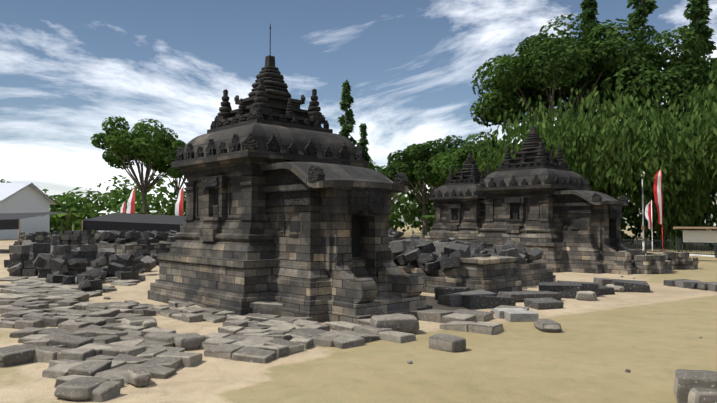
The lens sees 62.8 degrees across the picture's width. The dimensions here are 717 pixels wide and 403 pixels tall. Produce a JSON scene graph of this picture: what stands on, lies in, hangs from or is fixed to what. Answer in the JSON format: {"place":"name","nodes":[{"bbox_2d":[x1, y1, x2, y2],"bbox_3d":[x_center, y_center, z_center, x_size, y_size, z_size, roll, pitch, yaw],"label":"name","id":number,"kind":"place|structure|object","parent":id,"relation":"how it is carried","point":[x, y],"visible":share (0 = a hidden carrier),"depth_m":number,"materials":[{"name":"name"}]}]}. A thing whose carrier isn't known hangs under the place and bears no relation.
{"place":"outdoors","nodes":[
{"label":"outdoors","id":0,"kind":"place"},
{"bbox_2d":[0,225,716,402],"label":"ground","id":1,"kind":"structure","parent":0,"point":[593,351],"depth_m":7.06,"materials":[{"name":"beige sand"}]},
{"bbox_2d":[4,229,169,290],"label":"rubble field","id":2,"kind":"structure","parent":1,"relation":"on","point":[67,257],"depth_m":18.36,"materials":[{"name":"grey stone"}]},
{"bbox_2d":[42,174,185,232],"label":"bushes","id":3,"kind":"object","parent":1,"relation":"on","point":[71,206],"visible":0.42,"depth_m":74.83,"materials":[{"name":"green plant"}]},
{"bbox_2d":[91,116,177,213],"bbox_3d":[-17.078,-1.570,46.664,7.554,9.901,8.359,2,-3,-43],"label":"tree","id":4,"kind":"object","parent":1,"relation":"on","point":[139,144],"visible":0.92,"depth_m":44.81,"materials":[{"name":"green plant"}]},
{"bbox_2d":[152,149,186,199],"bbox_3d":[-14.915,-0.618,47.399,3.269,8.028,4.994,-1,-3,34],"label":"tree","id":5,"kind":"object","parent":1,"relation":"on","point":[160,167],"visible":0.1,"depth_m":46.08,"materials":[{"name":"green plant"}]},
{"bbox_2d":[163,140,185,185],"bbox_3d":[-12.319,-0.742,44.711,3.879,8.075,3.645,-1,-2,20],"label":"tree","id":6,"kind":"object","parent":1,"relation":"on","point":[175,172],"visible":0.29,"depth_m":43.81,"materials":[{"name":"green plant"}]},
{"bbox_2d":[0,179,431,231],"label":"bushes","id":7,"kind":"object","parent":1,"relation":"on","point":[390,225],"visible":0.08,"depth_m":90.83,"materials":[{"name":"green plant"}]},
{"bbox_2d":[42,212,434,236],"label":"wall","id":8,"kind":"structure","parent":1,"relation":"on","point":[61,216],"depth_m":44.38,"materials":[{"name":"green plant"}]},
{"bbox_2d":[148,24,432,323],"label":"temple","id":9,"kind":"structure","parent":1,"relation":"on","point":[288,203],"depth_m":11.10,"materials":[{"name":"stone"}]},
{"bbox_2d":[337,80,356,144],"bbox_3d":[-1.353,-4.502,62.228,3.114,16.862,2.922,2,-3,-43],"label":"tree","id":10,"kind":"object","parent":1,"relation":"on","point":[346,102],"visible":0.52,"depth_m":62.14,"materials":[{"name":"green plant"}]},
{"bbox_2d":[0,269,716,402],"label":"foreground stones","id":11,"kind":"object","parent":1,"relation":"on","point":[97,352],"visible":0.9,"depth_m":8.28,"materials":[{"name":"grey stone"}]},
{"bbox_2d":[357,123,370,160],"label":"tree","id":12,"kind":"object","parent":1,"relation":"on","point":[363,142],"visible":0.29,"depth_m":64.05,"materials":[{"name":"green plant"}]},
{"bbox_2d":[366,158,422,229],"bbox_3d":[2.739,-0.579,65.016,7.939,9.269,9.389,2,-3,-43],"label":"tree","id":13,"kind":"object","parent":1,"relation":"on","point":[373,167],"visible":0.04,"depth_m":63.32,"materials":[{"name":"green plant"}]},
{"bbox_2d":[103,276,701,372],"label":"small stones","id":14,"kind":"object","parent":1,"relation":"on","point":[410,362],"visible":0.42,"depth_m":7.02,"materials":[{"name":"grey stone"}]},
{"bbox_2d":[94,228,716,321],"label":"stone blocks","id":15,"kind":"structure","parent":1,"relation":"on","point":[484,277],"depth_m":14.27,"materials":[{"name":"stone"}]},
{"bbox_2d":[377,140,456,238],"bbox_3d":[7.584,-1.411,61.128,9.673,10.626,10.927,-1,-2,24],"label":"tree","id":16,"kind":"object","parent":1,"relation":"on","point":[423,152],"visible":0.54,"depth_m":59.61,"materials":[{"name":"green plant"}]},
{"bbox_2d":[403,135,466,192],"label":"tree","id":17,"kind":"object","parent":1,"relation":"on","point":[447,143],"visible":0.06,"depth_m":69.31,"materials":[{"name":"green plant"}]},
{"bbox_2d":[423,153,490,241],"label":"temple","id":18,"kind":"structure","parent":1,"relation":"on","point":[460,207],"depth_m":30.11,"materials":[{"name":"stone"}]},
{"bbox_2d":[432,131,517,179],"bbox_3d":[12.090,-1.242,52.848,9.735,9.748,9.023,2,-3,-43],"label":"tree","id":19,"kind":"object","parent":1,"relation":"on","point":[457,159],"visible":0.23,"depth_m":50.89,"materials":[{"name":"green plant"}]},
{"bbox_2d":[472,132,518,175],"bbox_3d":[13.478,-1.095,46.407,12.122,8.924,11.483,2,-3,-43],"label":"bamboo","id":20,"kind":"object","parent":1,"relation":"on","point":[489,161],"depth_m":45.90,"materials":[{"name":"green plant"}]},
{"bbox_2d":[534,39,555,125],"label":"tree","id":21,"kind":"object","parent":1,"relation":"on","point":[547,111],"visible":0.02,"depth_m":65.11,"materials":[{"name":"green plant"}]},
{"bbox_2d":[388,183,716,232],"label":"bushes","id":22,"kind":"object","parent":1,"relation":"on","point":[414,212],"visible":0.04,"depth_m":73.46,"materials":[{"name":"green plant"}]},
{"bbox_2d":[471,124,644,274],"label":"temple","id":23,"kind":"structure","parent":1,"relation":"on","point":[560,214],"depth_m":20.76,"materials":[{"name":"stone"}]},
{"bbox_2d":[470,14,648,133],"bbox_3d":[16.849,-5.977,50.070,15.623,18.955,15.033,2,-3,-43],"label":"tree","id":24,"kind":"object","parent":1,"relation":"on","point":[564,61],"visible":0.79,"depth_m":46.91,"materials":[{"name":"green plant"}]},
{"bbox_2d":[489,94,674,200],"bbox_3d":[15.695,-2.320,39.710,12.410,10.866,11.061,2,-3,-43],"label":"bamboo","id":25,"kind":"object","parent":1,"relation":"on","point":[577,159],"visible":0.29,"depth_m":37.69,"materials":[{"name":"green plant"}]},
{"bbox_2d":[577,0,601,102],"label":"tree","id":26,"kind":"object","parent":1,"relation":"on","point":[589,9],"visible":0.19,"depth_m":61.62,"materials":[{"name":"green plant"}]},
{"bbox_2d":[506,87,679,199],"bbox_3d":[17.477,-2.466,44.957,13.538,11.536,11.964,-1,-2,21],"label":"bamboo","id":27,"kind":"object","parent":1,"relation":"on","point":[569,104],"depth_m":42.12,"materials":[{"name":"green plant"}]},
{"bbox_2d":[568,79,716,249],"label":"bamboo","id":28,"kind":"object","parent":1,"relation":"on","point":[683,205],"visible":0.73,"depth_m":35.28,"materials":[{"name":"green plant"}]},
{"bbox_2d":[575,27,716,125],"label":"tree","id":29,"kind":"object","parent":1,"relation":"on","point":[678,77],"visible":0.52,"depth_m":43.93,"materials":[{"name":"green plant"}]},
{"bbox_2d":[626,0,672,112],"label":"tree","id":30,"kind":"object","parent":1,"relation":"on","point":[644,9],"visible":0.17,"depth_m":59.40,"materials":[{"name":"green plant"}]},
{"bbox_2d":[601,84,716,246],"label":"bamboo","id":31,"kind":"object","parent":1,"relation":"on","point":[690,109],"visible":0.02,"depth_m":39.52,"materials":[{"name":"green plant"}]},
{"bbox_2d":[621,202,716,248],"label":"shrubs","id":32,"kind":"object","parent":1,"relation":"on","point":[634,231],"visible":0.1,"depth_m":38.82,"materials":[{"name":"green plant"}]},
{"bbox_2d":[656,65,716,190],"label":"bamboo","id":33,"kind":"object","parent":1,"relation":"on","point":[709,119],"visible":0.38,"depth_m":34.02,"materials":[{"name":"green plant"}]},
{"bbox_2d":[678,0,716,60],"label":"tree","id":34,"kind":"object","parent":1,"relation":"on","point":[697,12],"visible":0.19,"depth_m":57.23,"materials":[{"name":"green plant"}]},
{"bbox_2d":[0,0,716,225],"label":"sky","id":35,"kind":"structure","parent":0,"point":[67,67],"materials":[{"name":"blue"}]}
]}

